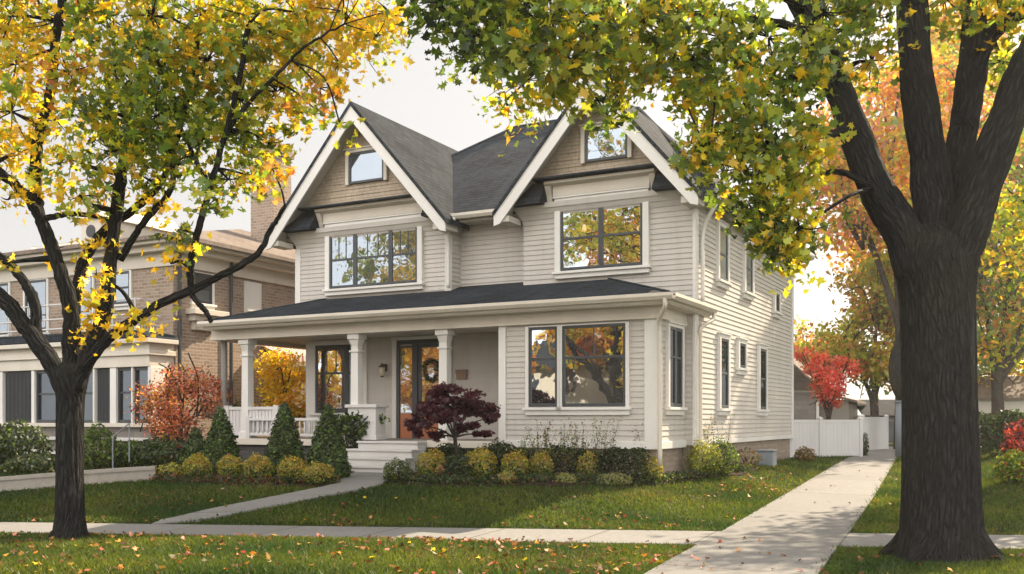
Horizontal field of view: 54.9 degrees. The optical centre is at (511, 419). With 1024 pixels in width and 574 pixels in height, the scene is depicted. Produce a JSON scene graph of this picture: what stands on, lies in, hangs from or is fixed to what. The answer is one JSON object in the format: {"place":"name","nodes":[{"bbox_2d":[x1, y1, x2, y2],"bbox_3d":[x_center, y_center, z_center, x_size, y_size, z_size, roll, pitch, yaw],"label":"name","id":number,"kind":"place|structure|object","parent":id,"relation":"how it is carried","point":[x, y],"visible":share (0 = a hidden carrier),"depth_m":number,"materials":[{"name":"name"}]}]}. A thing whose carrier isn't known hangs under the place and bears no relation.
{"place":"outdoors","nodes":[
{"label":"outdoors","id":0,"kind":"place"},
{"bbox_2d":[152,472,406,523],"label":"path","id":1,"kind":"structure","parent":0,"point":[355,481],"depth_m":16.33,"materials":[{"name":"grey concrete"}]},
{"bbox_2d":[0,522,720,544],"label":"sidewalk","id":2,"kind":"structure","parent":0,"point":[626,536],"depth_m":13.78,"materials":[{"name":"grey concrete"}]},
{"bbox_2d":[0,442,1023,573],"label":"ground","id":3,"kind":"structure","parent":0,"point":[3,474],"depth_m":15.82,"materials":[{"name":"green plant"}]},
{"bbox_2d":[0,429,20,470],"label":"garden shrub","id":4,"kind":"object","parent":3,"relation":"on","point":[4,450],"visible":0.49,"depth_m":20.02,"materials":[{"name":"green plant"}]},
{"bbox_2d":[0,414,54,471],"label":"garden shrub","id":5,"kind":"object","parent":3,"relation":"on","point":[33,438],"visible":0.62,"depth_m":20.31,"materials":[{"name":"green plant"}]},
{"bbox_2d":[0,453,55,473],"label":"garden shrub","id":6,"kind":"object","parent":3,"relation":"on","point":[33,463],"visible":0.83,"depth_m":19.20,"materials":[{"name":"green plant"}]},
{"bbox_2d":[0,466,155,491],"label":"garden wall","id":7,"kind":"structure","parent":3,"relation":"on","point":[41,480],"depth_m":17.61,"materials":[{"name":"grey concrete"}]},
{"bbox_2d":[84,420,119,469],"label":"garden shrub","id":8,"kind":"object","parent":3,"relation":"on","point":[94,460],"visible":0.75,"depth_m":20.42,"materials":[{"name":"green plant"}]},
{"bbox_2d":[112,423,129,467],"bbox_3d":[-7.695,0.564,19.432,0.026,1.012,1.761,0,0,-12],"label":"handrail","id":9,"kind":"object","parent":3,"relation":"on","point":[113,444],"visible":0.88,"depth_m":18.69,"materials":[{"name":"grey metal"}]},
{"bbox_2d":[107,439,159,467],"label":"garden shrub","id":10,"kind":"object","parent":3,"relation":"on","point":[123,455],"visible":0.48,"depth_m":21.02,"materials":[{"name":"green plant"}]},
{"bbox_2d":[0,141,305,460],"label":"brick house","id":11,"kind":"structure","parent":3,"relation":"on","point":[265,279],"depth_m":25.86,"materials":[{"name":"brick"}]},
{"bbox_2d":[0,282,11,336],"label":"window","id":12,"kind":"structure","parent":11,"relation":"in","point":[6,286],"depth_m":27.65,"materials":[{"name":"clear glass"}]},
{"bbox_2d":[20,278,49,335],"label":"window","id":13,"kind":"structure","parent":11,"relation":"in","point":[41,286],"depth_m":26.92,"materials":[{"name":"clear glass"}]},
{"bbox_2d":[36,371,55,421],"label":"window","id":14,"kind":"structure","parent":11,"relation":"in","point":[45,394],"depth_m":25.92,"materials":[{"name":"grey glass"}]},
{"bbox_2d":[80,274,94,331],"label":"window","id":15,"kind":"structure","parent":11,"relation":"in","point":[91,284],"depth_m":26.06,"materials":[{"name":"clear glass"}]},
{"bbox_2d":[84,369,92,422],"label":"window","id":16,"kind":"structure","parent":11,"relation":"in","point":[88,415],"depth_m":25.12,"materials":[{"name":"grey glass"}]},
{"bbox_2d":[114,270,132,310],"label":"window","id":17,"kind":"structure","parent":11,"relation":"in","point":[124,280],"depth_m":25.41,"materials":[{"name":"clear glass"}]},
{"bbox_2d":[118,368,130,422],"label":"window","id":18,"kind":"structure","parent":11,"relation":"in","point":[124,374],"depth_m":24.53,"materials":[{"name":"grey glass"}]},
{"bbox_2d":[135,367,147,422],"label":"window","id":19,"kind":"structure","parent":11,"relation":"in","point":[140,372],"depth_m":24.26,"materials":[{"name":"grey glass"}]},
{"bbox_2d":[189,271,216,309],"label":"window","id":20,"kind":"structure","parent":11,"relation":"in","point":[207,295],"depth_m":25.59,"materials":[{"name":"grey glass"}]},
{"bbox_2d":[130,433,180,469],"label":"garden shrub","id":21,"kind":"object","parent":3,"relation":"on","point":[158,444],"visible":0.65,"depth_m":20.81,"materials":[{"name":"green plant"}]},
{"bbox_2d":[124,353,237,444],"bbox_3d":[-7.776,-0.177,23.227,2.549,2.717,2.203,0,0,-20],"label":"burning bush","id":22,"kind":"object","parent":3,"relation":"on","point":[166,416],"visible":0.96,"depth_m":23.08,"materials":[{"name":"red plant"}]},
{"bbox_2d":[0,0,423,539],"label":"maple tree","id":23,"kind":"object","parent":3,"relation":"on","point":[71,371],"visible":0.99,"depth_m":11.61,"materials":[{"name":"yellow plant"}]},
{"bbox_2d":[230,399,240,437],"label":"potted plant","id":24,"kind":"object","parent":3,"relation":"on","point":[236,436],"visible":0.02,"depth_m":23.49,"materials":[{"name":"green plant"}]},
{"bbox_2d":[157,469,352,487],"bbox_3d":[-5.223,1.117,20.228,4.392,0.165,6.368,0,0,0],"label":"mulch bed","id":25,"kind":"object","parent":3,"relation":"on","point":[276,484],"visible":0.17,"depth_m":17.31,"materials":[{"name":"brown soil"}]},
{"bbox_2d":[150,442,185,468],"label":"garden shrub","id":26,"kind":"object","parent":25,"relation":"on","point":[177,449],"visible":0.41,"depth_m":20.64,"materials":[{"name":"green plant"}]},
{"bbox_2d":[156,462,183,477],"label":"boxwood shrub","id":27,"kind":"object","parent":25,"relation":"on","point":[172,469],"visible":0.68,"depth_m":18.06,"materials":[{"name":"yellow plant"}]},
{"bbox_2d":[178,427,204,470],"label":"conical evergreen","id":28,"kind":"object","parent":25,"relation":"on","point":[195,440],"visible":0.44,"depth_m":20.16,"materials":[{"name":"green plant"}]},
{"bbox_2d":[180,452,212,476],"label":"boxwood shrub","id":29,"kind":"object","parent":25,"relation":"on","point":[201,462],"visible":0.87,"depth_m":17.89,"materials":[{"name":"yellow plant"}]},
{"bbox_2d":[200,407,242,472],"bbox_3d":[-5.818,0.465,19.695,0.904,1.450,0.953,0,0,0],"label":"conical evergreen","id":30,"kind":"object","parent":25,"relation":"on","point":[219,442],"visible":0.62,"depth_m":19.50,"materials":[{"name":"green plant"}]},
{"bbox_2d":[215,453,243,477],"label":"boxwood shrub","id":31,"kind":"object","parent":25,"relation":"on","point":[226,469],"visible":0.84,"depth_m":17.86,"materials":[{"name":"yellow plant"}]},
{"bbox_2d":[149,472,341,484],"bbox_3d":[-4.786,1.054,17.553,3.616,0.209,0.494,0,0,10],"label":"ground cover","id":32,"kind":"object","parent":25,"relation":"on","point":[265,480],"visible":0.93,"depth_m":17.49,"materials":[{"name":"green plant"}]},
{"bbox_2d":[242,452,275,477],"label":"boxwood shrub","id":33,"kind":"object","parent":25,"relation":"on","point":[257,466],"visible":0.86,"depth_m":17.59,"materials":[{"name":"yellow plant"}]},
{"bbox_2d":[261,401,305,475],"bbox_3d":[-4.271,0.422,18.568,0.908,1.537,0.880,0,0,0],"label":"conical evergreen","id":34,"kind":"object","parent":25,"relation":"on","point":[282,444],"visible":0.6,"depth_m":18.40,"materials":[{"name":"green plant"}]},
{"bbox_2d":[276,454,309,481],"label":"boxwood shrub","id":35,"kind":"object","parent":25,"relation":"on","point":[287,467],"visible":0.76,"depth_m":17.36,"materials":[{"name":"yellow plant"}]},
{"bbox_2d":[301,461,337,484],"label":"boxwood shrub","id":36,"kind":"object","parent":25,"relation":"on","point":[323,471],"visible":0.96,"depth_m":17.14,"materials":[{"name":"yellow plant"}]},
{"bbox_2d":[305,403,353,478],"bbox_3d":[-3.316,0.446,17.863,0.888,1.496,0.904,0,0,0],"label":"conical evergreen","id":37,"kind":"object","parent":25,"relation":"on","point":[329,446],"visible":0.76,"depth_m":17.72,"materials":[{"name":"green plant"}]},
{"bbox_2d":[334,410,390,455],"bbox_3d":[-3.358,0.444,20.988,1.554,1.361,0.599,0,0,0],"label":"shrub","id":38,"kind":"object","parent":25,"relation":"on","point":[348,431],"visible":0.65,"depth_m":20.96,"materials":[{"name":"green plant"}]},
{"bbox_2d":[253,347,305,432],"bbox_3d":[-6.035,-0.430,26.157,1.810,3.217,2.043,0,0,-44],"label":"maple tree","id":39,"kind":"object","parent":3,"relation":"on","point":[282,379],"visible":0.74,"depth_m":25.91,"materials":[{"name":"yellow plant"}]},
{"bbox_2d":[197,77,814,478],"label":"house","id":40,"kind":"structure","parent":3,"relation":"on","point":[559,269],"depth_m":21.11,"materials":[{"name":"beige wood"}]},
{"bbox_2d":[309,339,368,417],"bbox_3d":[-4.192,-0.973,23.905,1.730,1.925,0.124,0,0,28],"label":"window","id":41,"kind":"structure","parent":40,"relation":"in","point":[331,359],"depth_m":24.00,"materials":[{"name":"clear glass"}]},
{"bbox_2d":[343,145,387,185],"bbox_3d":[-3.387,-5.922,22.890,1.240,0.845,0.109,0,0,28],"label":"window","id":42,"kind":"structure","parent":40,"relation":"in","point":[363,164],"depth_m":22.93,"materials":[{"name":"clear glass"}]},
{"bbox_2d":[322,212,425,295],"bbox_3d":[-3.236,-3.817,22.887,2.830,1.735,0.154,0,0,28],"label":"window","id":43,"kind":"structure","parent":40,"relation":"in","point":[391,261],"depth_m":22.85,"materials":[{"name":"clear glass"}]},
{"bbox_2d":[418,343,438,437],"bbox_3d":[-1.860,-0.665,22.718,0.720,2.190,0.050,0,0,28],"label":"door","id":44,"kind":"structure","parent":40,"relation":"in","point":[423,351],"depth_m":22.78,"materials":[{"name":"brown wood"}]},
{"bbox_2d":[421,358,438,383],"bbox_3d":[-1.878,-1.123,22.698,0.493,0.616,0.194,0,0,28],"label":"wreath","id":45,"kind":"object","parent":44,"relation":"attached to","point":[424,370],"visible":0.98,"depth_m":22.68,"materials":[{"name":"green plant"}]},
{"bbox_2d":[522,325,560,414],"bbox_3d":[0.596,-0.955,19.123,0.840,1.730,0.124,0,0,28],"label":"window","id":46,"kind":"structure","parent":40,"relation":"in","point":[542,345],"depth_m":19.14,"materials":[{"name":"clear glass"}]},
{"bbox_2d":[556,322,631,414],"bbox_3d":[1.534,-0.955,18.629,1.520,1.731,0.124,0,0,28],"label":"window","id":47,"kind":"structure","parent":40,"relation":"in","point":[594,366],"depth_m":18.63,"materials":[{"name":"clear glass"}]},
{"bbox_2d":[552,186,651,279],"bbox_3d":[1.821,-3.807,20.223,2.160,1.715,0.154,0,0,28],"label":"window","id":48,"kind":"structure","parent":40,"relation":"in","point":[616,241],"depth_m":20.20,"materials":[{"name":"clear glass"}]},
{"bbox_2d":[578,122,632,163],"bbox_3d":[1.915,-5.678,20.097,1.180,0.795,0.109,0,0,28],"label":"window","id":49,"kind":"structure","parent":40,"relation":"in","point":[602,148],"depth_m":20.14,"materials":[{"name":"clear glass"}]},
{"bbox_2d":[664,320,687,414],"bbox_3d":[3.139,-0.972,18.860,0.124,1.765,1.040,0,0,28],"label":"window","id":50,"kind":"structure","parent":40,"relation":"in","point":[675,331],"depth_m":18.82,"materials":[{"name":"white glass"}]},
{"bbox_2d":[715,219,731,290],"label":"window","id":51,"kind":"structure","parent":40,"relation":"in","point":[722,280],"depth_m":21.00,"materials":[{"name":"white glass"}]},
{"bbox_2d":[716,332,732,415],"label":"window","id":52,"kind":"structure","parent":40,"relation":"in","point":[724,339],"depth_m":21.13,"materials":[{"name":"white glass"}]},
{"bbox_2d":[736,337,749,375],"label":"window","id":53,"kind":"structure","parent":40,"relation":"in","point":[742,343],"depth_m":22.39,"materials":[{"name":"white glass"}]},
{"bbox_2d":[742,235,756,300],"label":"window","id":54,"kind":"structure","parent":40,"relation":"in","point":[748,265],"depth_m":22.91,"materials":[{"name":"white glass"}]},
{"bbox_2d":[756,343,769,415],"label":"window","id":55,"kind":"structure","parent":40,"relation":"in","point":[762,349],"depth_m":24.14,"materials":[{"name":"white glass"}]},
{"bbox_2d":[773,288,782,318],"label":"window","id":56,"kind":"structure","parent":40,"relation":"in","point":[777,313],"depth_m":25.52,"materials":[{"name":"white glass"}]},
{"bbox_2d":[0,465,1022,573],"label":"fallen leaves","id":57,"kind":"object","parent":3,"relation":"on","point":[600,567],"visible":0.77,"depth_m":11.48,"materials":[{"name":"plant"}]},
{"bbox_2d":[383,468,759,486],"bbox_3d":[1.647,1.134,19.069,8.400,0.197,4.016,0,0,-11],"label":"mulch bed","id":58,"kind":"object","parent":3,"relation":"on","point":[552,484],"visible":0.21,"depth_m":17.06,"materials":[{"name":"brown soil"}]},
{"bbox_2d":[383,456,413,480],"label":"boxwood shrub","id":59,"kind":"object","parent":58,"relation":"on","point":[390,469],"visible":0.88,"depth_m":17.28,"materials":[{"name":"green plant"}]},
{"bbox_2d":[411,447,449,477],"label":"boxwood shrub","id":60,"kind":"object","parent":58,"relation":"on","point":[426,468],"visible":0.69,"depth_m":17.51,"materials":[{"name":"yellow plant"}]},
{"bbox_2d":[434,463,449,476],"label":"plant","id":61,"kind":"object","parent":58,"relation":"on","point":[441,465],"visible":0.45,"depth_m":17.45,"materials":[{"name":"green plant"}]},
{"bbox_2d":[402,381,500,469],"bbox_3d":[-1.087,0.198,18.135,1.741,1.847,1.177,0,0,-24],"label":"japanese maple","id":62,"kind":"object","parent":58,"relation":"on","point":[467,404],"visible":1,"depth_m":18.00,"materials":[{"name":"red plant"}]},
{"bbox_2d":[441,451,474,478],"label":"dark shrub","id":63,"kind":"object","parent":58,"relation":"on","point":[451,463],"visible":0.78,"depth_m":17.36,"materials":[{"name":"green plant"}]},
{"bbox_2d":[461,446,499,476],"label":"boxwood shrub","id":64,"kind":"object","parent":58,"relation":"on","point":[488,463],"visible":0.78,"depth_m":17.48,"materials":[{"name":"yellow plant"}]},
{"bbox_2d":[477,437,516,474],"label":"dark shrub","id":65,"kind":"object","parent":58,"relation":"on","point":[492,446],"visible":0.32,"depth_m":18.40,"materials":[{"name":"green plant"}]},
{"bbox_2d":[496,468,515,483],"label":"plant","id":66,"kind":"object","parent":58,"relation":"on","point":[505,479],"visible":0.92,"depth_m":16.94,"materials":[{"name":"yellow plant"}]},
{"bbox_2d":[498,449,530,477],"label":"boxwood shrub","id":67,"kind":"object","parent":58,"relation":"on","point":[520,465],"visible":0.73,"depth_m":17.50,"materials":[{"name":"yellow plant"}]},
{"bbox_2d":[424,442,650,480],"bbox_3d":[0.373,0.763,18.576,4.552,0.672,0.625,0,0,28],"label":"hedge","id":68,"kind":"object","parent":58,"relation":"on","point":[639,457],"visible":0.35,"depth_m":17.84,"materials":[{"name":"leaf"}]},
{"bbox_2d":[503,418,578,472],"bbox_3d":[0.502,0.542,17.977,1.415,1.157,0.834,0,0,0],"label":"dry perennial","id":69,"kind":"object","parent":58,"relation":"on","point":[545,447],"visible":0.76,"depth_m":17.93,"materials":[{"name":"brown plant"}]},
{"bbox_2d":[528,449,553,476],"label":"boxwood shrub","id":70,"kind":"object","parent":58,"relation":"on","point":[548,467],"visible":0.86,"depth_m":17.71,"materials":[{"name":"yellow plant"}]},
{"bbox_2d":[555,472,578,482],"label":"plant","id":71,"kind":"object","parent":58,"relation":"on","point":[568,476],"visible":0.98,"depth_m":17.05,"materials":[{"name":"green plant"}]},
{"bbox_2d":[383,463,754,486],"bbox_3d":[1.776,1.055,18.379,8.387,0.297,2.139,0,0,-26],"label":"ground cover","id":72,"kind":"object","parent":58,"relation":"on","point":[469,479],"visible":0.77,"depth_m":17.22,"materials":[{"name":"green plant"}]},
{"bbox_2d":[575,450,600,477],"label":"boxwood shrub","id":73,"kind":"object","parent":58,"relation":"on","point":[584,470],"visible":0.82,"depth_m":17.72,"materials":[{"name":"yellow plant"}]},
{"bbox_2d":[558,416,622,473],"bbox_3d":[1.450,0.527,18.196,1.211,1.200,0.769,0,0,36],"label":"dry perennial","id":74,"kind":"object","parent":58,"relation":"on","point":[593,447],"visible":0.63,"depth_m":18.18,"materials":[{"name":"brown plant"}]},
{"bbox_2d":[597,471,632,485],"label":"plant","id":75,"kind":"object","parent":58,"relation":"on","point":[626,479],"visible":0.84,"depth_m":17.32,"materials":[{"name":"green plant"}]},
{"bbox_2d":[631,413,665,475],"bbox_3d":[2.402,0.383,18.532,0.703,1.525,0.886,0,0,-42],"label":"dry perennial","id":76,"kind":"object","parent":58,"relation":"on","point":[639,440],"visible":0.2,"depth_m":18.25,"materials":[{"name":"brown plant"}]},
{"bbox_2d":[636,453,663,480],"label":"boxwood shrub","id":77,"kind":"object","parent":58,"relation":"on","point":[660,469],"visible":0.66,"depth_m":18.05,"materials":[{"name":"yellow plant"}]},
{"bbox_2d":[683,439,722,474],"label":"boxwood shrub","id":78,"kind":"object","parent":58,"relation":"on","point":[707,458],"visible":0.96,"depth_m":19.14,"materials":[{"name":"green plant"}]},
{"bbox_2d":[700,413,734,463],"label":"dry perennial","id":79,"kind":"object","parent":58,"relation":"on","point":[707,437],"visible":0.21,"depth_m":19.78,"materials":[{"name":"grey plant"}]},
{"bbox_2d":[706,435,740,475],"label":"boxwood shrub","id":80,"kind":"object","parent":58,"relation":"on","point":[727,464],"visible":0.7,"depth_m":19.43,"materials":[{"name":"green plant"}]},
{"bbox_2d":[385,0,1023,563],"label":"maple tree","id":81,"kind":"object","parent":3,"relation":"on","point":[935,234],"visible":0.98,"depth_m":10.73,"materials":[{"name":"green plant"}]},
{"bbox_2d":[736,446,761,466],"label":"dry shrub","id":82,"kind":"object","parent":3,"relation":"on","point":[744,459],"visible":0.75,"depth_m":21.88,"materials":[{"name":"brown plant"}]},
{"bbox_2d":[755,449,777,466],"bbox_3d":[5.896,0.883,22.860,0.430,0.385,0.430,0,0,28],"label":"utility box","id":83,"kind":"object","parent":3,"relation":"on","point":[769,457],"visible":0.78,"depth_m":22.68,"materials":[{"name":"grey metal"}]},
{"bbox_2d":[794,446,816,460],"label":"dry shrub","id":84,"kind":"object","parent":3,"relation":"on","point":[800,454],"visible":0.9,"depth_m":25.57,"materials":[{"name":"brown plant"}]},
{"bbox_2d":[794,314,844,372],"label":"maple tree","id":85,"kind":"object","parent":3,"relation":"on","point":[797,336],"visible":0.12,"depth_m":51.53,"materials":[{"name":"yellow plant"}]},
{"bbox_2d":[790,417,863,456],"bbox_3d":[8.734,0.552,27.995,3.414,1.290,0.156,0,0,-29],"label":"fence","id":86,"kind":"object","parent":3,"relation":"on","point":[820,436],"visible":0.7,"depth_m":28.16,"materials":[{"name":"plastic"}]},
{"bbox_2d":[794,345,866,419],"bbox_3d":[11.557,-0.783,35.932,2.668,3.921,1.927,0,0,0],"label":"red maple","id":87,"kind":"object","parent":3,"relation":"on","point":[826,378],"visible":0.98,"depth_m":35.87,"materials":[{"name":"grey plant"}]},
{"bbox_2d":[799,249,894,416],"bbox_3d":[14.650,-3.236,40.015,6.094,8.830,4.556,0,0,0],"label":"maple tree","id":88,"kind":"object","parent":3,"relation":"on","point":[873,311],"visible":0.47,"depth_m":39.51,"materials":[{"name":"yellow plant"}]},
{"bbox_2d":[863,432,868,455],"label":"dark shrub","id":89,"kind":"object","parent":3,"relation":"on","point":[865,448],"visible":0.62,"depth_m":29.35,"materials":[{"name":"green plant"}]},
{"bbox_2d":[860,414,888,449],"bbox_3d":[12.641,0.503,34.370,0.156,1.380,2.889,0,0,37],"label":"fence","id":90,"kind":"object","parent":3,"relation":"on","point":[876,429],"visible":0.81,"depth_m":34.52,"materials":[{"name":"plastic"}]},
{"bbox_2d":[895,401,900,456],"bbox_3d":[11.421,0.370,28.857,0.430,1.860,0.430,0,0,0],"label":"bollard post","id":91,"kind":"object","parent":3,"relation":"on","point":[897,428],"visible":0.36,"depth_m":28.75,"materials":[{"name":"grey metal"}]},
{"bbox_2d":[776,29,1023,448],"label":"maple tree","id":92,"kind":"object","parent":3,"relation":"on","point":[842,188],"visible":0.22,"depth_m":35.57,"materials":[{"name":"orange plant"}]},
{"bbox_2d":[803,0,1023,308],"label":"maple tree","id":93,"kind":"object","parent":3,"relation":"on","point":[854,246],"visible":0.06,"depth_m":46.01,"materials":[{"name":"orange plant"}]},
{"bbox_2d":[850,108,1003,400],"bbox_3d":[14.193,-4.482,33.179,4.996,11.366,4.442,0,0,41],"label":"tree","id":94,"kind":"object","parent":3,"relation":"on","point":[895,369],"visible":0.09,"depth_m":32.93,"materials":[{"name":"orange plant"}]},
{"bbox_2d":[878,287,1023,396],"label":"maple tree","id":95,"kind":"object","parent":3,"relation":"on","point":[1014,371],"visible":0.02,"depth_m":45.77,"materials":[{"name":"orange plant"}]},
{"bbox_2d":[976,134,1023,443],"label":"maple tree","id":96,"kind":"object","parent":3,"relation":"on","point":[992,346],"visible":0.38,"depth_m":39.51,"materials":[{"name":"yellow plant"}]},
{"bbox_2d":[977,55,1023,316],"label":"maple tree","id":97,"kind":"object","parent":3,"relation":"on","point":[1014,202],"visible":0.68,"depth_m":20.28,"materials":[{"name":"yellow plant"}]},
{"bbox_2d":[978,376,1023,436],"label":"garage","id":98,"kind":"structure","parent":3,"relation":"on","point":[1013,397],"depth_m":44.24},
{"bbox_2d":[979,409,1023,456],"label":"hedge","id":99,"kind":"object","parent":3,"relation":"on","point":[994,427],"visible":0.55,"depth_m":24.80,"materials":[{"name":"green plant"}]},
{"bbox_2d":[988,448,1023,483],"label":"garden shrub","id":100,"kind":"object","parent":3,"relation":"on","point":[1015,467],"visible":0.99,"depth_m":17.31,"materials":[{"name":"green plant"}]},
{"bbox_2d":[1000,419,1023,466],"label":"red shrub","id":101,"kind":"object","parent":3,"relation":"on","point":[1015,436],"visible":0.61,"depth_m":19.16,"materials":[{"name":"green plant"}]},
{"bbox_2d":[0,0,1023,414],"label":"sky","id":102,"kind":"structure","parent":0,"point":[448,117],"materials":[{"name":"white"}]},
{"bbox_2d":[644,447,896,573],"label":"driveway","id":103,"kind":"structure","parent":0,"point":[795,525],"depth_m":14.05,"materials":[{"name":"grey concrete"}]},
{"bbox_2d":[794,356,866,419],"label":"house","id":104,"kind":"structure","parent":0,"point":[804,409],"depth_m":45.87,"materials":[{"name":"siding"},{"name":"roof shingles"}]},
{"bbox_2d":[857,399,894,441],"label":"garage","id":105,"kind":"structure","parent":0,"point":[886,406],"depth_m":48.52,"materials":[{"name":"plastic"}]},
{"bbox_2d":[889,421,893,441],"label":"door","id":106,"kind":"structure","parent":105,"relation":"in","point":[891,423],"depth_m":47.96,"materials":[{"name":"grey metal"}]},
{"bbox_2d":[838,533,1023,549],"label":"sidewalk","id":107,"kind":"structure","parent":0,"point":[884,539],"depth_m":12.86,"materials":[{"name":"grey concrete"}]}
]}

